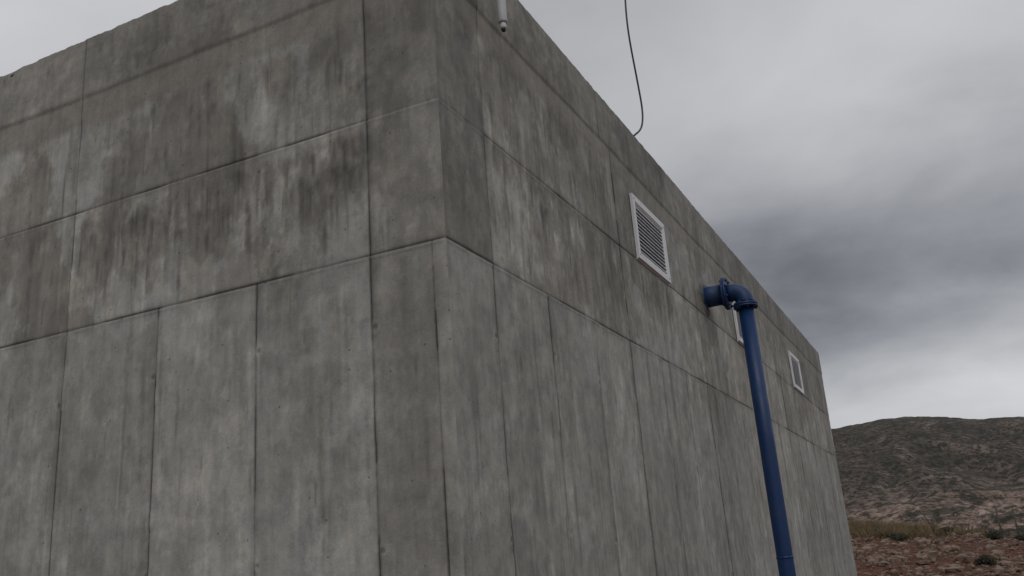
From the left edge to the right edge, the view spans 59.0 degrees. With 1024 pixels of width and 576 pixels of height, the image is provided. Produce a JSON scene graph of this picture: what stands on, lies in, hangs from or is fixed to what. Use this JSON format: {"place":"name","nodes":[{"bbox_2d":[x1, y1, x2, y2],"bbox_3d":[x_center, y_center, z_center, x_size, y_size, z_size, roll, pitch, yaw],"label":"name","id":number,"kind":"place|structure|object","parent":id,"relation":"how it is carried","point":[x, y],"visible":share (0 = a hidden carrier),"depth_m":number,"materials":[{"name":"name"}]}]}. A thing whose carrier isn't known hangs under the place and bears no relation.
{"place":"outdoors","nodes":[
{"label":"outdoors","id":0,"kind":"place"},
{"bbox_2d":[0,0,1023,428],"label":"sky","id":1,"kind":"structure","parent":0,"point":[862,160],"materials":[{"name":"grey"}]},
{"bbox_2d":[831,416,1023,575],"bbox_3d":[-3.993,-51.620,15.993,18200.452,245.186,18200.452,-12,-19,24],"label":"ground","id":2,"kind":"structure","parent":0,"point":[954,470],"depth_m":905.53,"materials":[{"name":"soil"}]},
{"bbox_2d":[0,0,464,575],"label":"front wall","id":3,"kind":"structure","parent":2,"relation":"on","point":[224,324],"depth_m":5.39,"materials":[{"name":"concrete"}]},
{"bbox_2d":[433,0,856,575],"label":"side wall","id":4,"kind":"structure","parent":2,"relation":"on","point":[605,420],"depth_m":6.62,"materials":[{"name":"concrete"}]},
{"bbox_2d":[497,0,506,31],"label":"galvanised conduit","id":5,"kind":"object","parent":4,"relation":"attached to","point":[502,13],"visible":1,"depth_m":5.96,"materials":[{"name":"metal"}]},
{"bbox_2d":[629,193,670,285],"bbox_3d":[1.176,-0.414,8.590,0.338,0.634,1.004,-12,-19,24],"label":"ventilation grille","id":6,"kind":"object","parent":4,"relation":"attached to","point":[650,240],"visible":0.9,"depth_m":8.54,"materials":[{"name":"grey metal"}]},
{"bbox_2d":[733,301,743,346],"bbox_3d":[2.926,0.520,12.041,0.338,0.634,1.004,-12,-19,24],"label":"ventilation grille","id":7,"kind":"object","parent":4,"relation":"attached to","point":[738,327],"visible":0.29,"depth_m":11.59,"materials":[{"name":"grey metal"}]},
{"bbox_2d":[788,351,803,394],"bbox_3d":[4.773,1.505,15.682,0.338,0.634,1.004,-12,-19,24],"label":"ventilation grille","id":8,"kind":"object","parent":4,"relation":"attached to","point":[796,373],"visible":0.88,"depth_m":15.65,"materials":[{"name":"grey metal"}]},
{"bbox_2d":[699,277,795,575],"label":"blue water pipe","id":9,"kind":"object","parent":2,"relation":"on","point":[725,293],"visible":1,"depth_m":9.67,"materials":[{"name":"metal"}]},
{"bbox_2d":[889,532,910,540],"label":"shrub","id":10,"kind":"object","parent":2,"relation":"on","point":[899,536],"visible":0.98,"depth_m":44.47,"materials":[{"name":"green plant"}]},
{"bbox_2d":[847,515,1021,575],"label":"dry grass","id":11,"kind":"structure","parent":2,"relation":"on","point":[858,528],"depth_m":46.72,"materials":[{"name":"beige plant"}]},
{"bbox_2d":[850,532,1023,575],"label":"rubble stones","id":12,"kind":"object","parent":2,"relation":"on","point":[927,555],"visible":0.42,"depth_m":33.10,"materials":[{"name":"stone"}]},
{"bbox_2d":[937,526,953,533],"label":"shrub","id":13,"kind":"object","parent":2,"relation":"on","point":[947,527],"visible":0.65,"depth_m":47.23,"materials":[{"name":"green plant"}]},
{"bbox_2d":[973,554,996,565],"bbox_3d":[16.059,9.265,30.801,0.612,0.408,0.862,-2,-17,-8],"label":"shrub","id":14,"kind":"object","parent":2,"relation":"on","point":[984,559],"visible":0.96,"depth_m":30.57,"materials":[{"name":"green plant"}]},
{"bbox_2d":[984,529,1002,539],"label":"shrub","id":15,"kind":"object","parent":2,"relation":"on","point":[992,534],"visible":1,"depth_m":44.42,"materials":[{"name":"green plant"}]},
{"bbox_2d":[995,507,1023,538],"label":"wire fence","id":16,"kind":"object","parent":2,"relation":"on","point":[1004,522],"visible":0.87,"depth_m":47.27,"materials":[{"name":"grey metal"}]},
{"bbox_2d":[1012,533,1023,540],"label":"shrub","id":17,"kind":"object","parent":2,"relation":"on","point":[1019,537],"visible":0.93,"depth_m":46.37,"materials":[{"name":"green plant"}]},
{"bbox_3d":[2.941,-0.114,12.308,0.236,0.750,16.000,-12,-19,24],"label":"side parapet top","id":18,"kind":"object","parent":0,"visible":0},
{"bbox_2d":[624,0,643,135],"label":"hanging cable","id":19,"kind":"object","parent":18,"relation":"attached to","point":[637,132],"visible":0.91,"depth_m":9.24,"materials":[{"name":"black rubber"}]}
]}

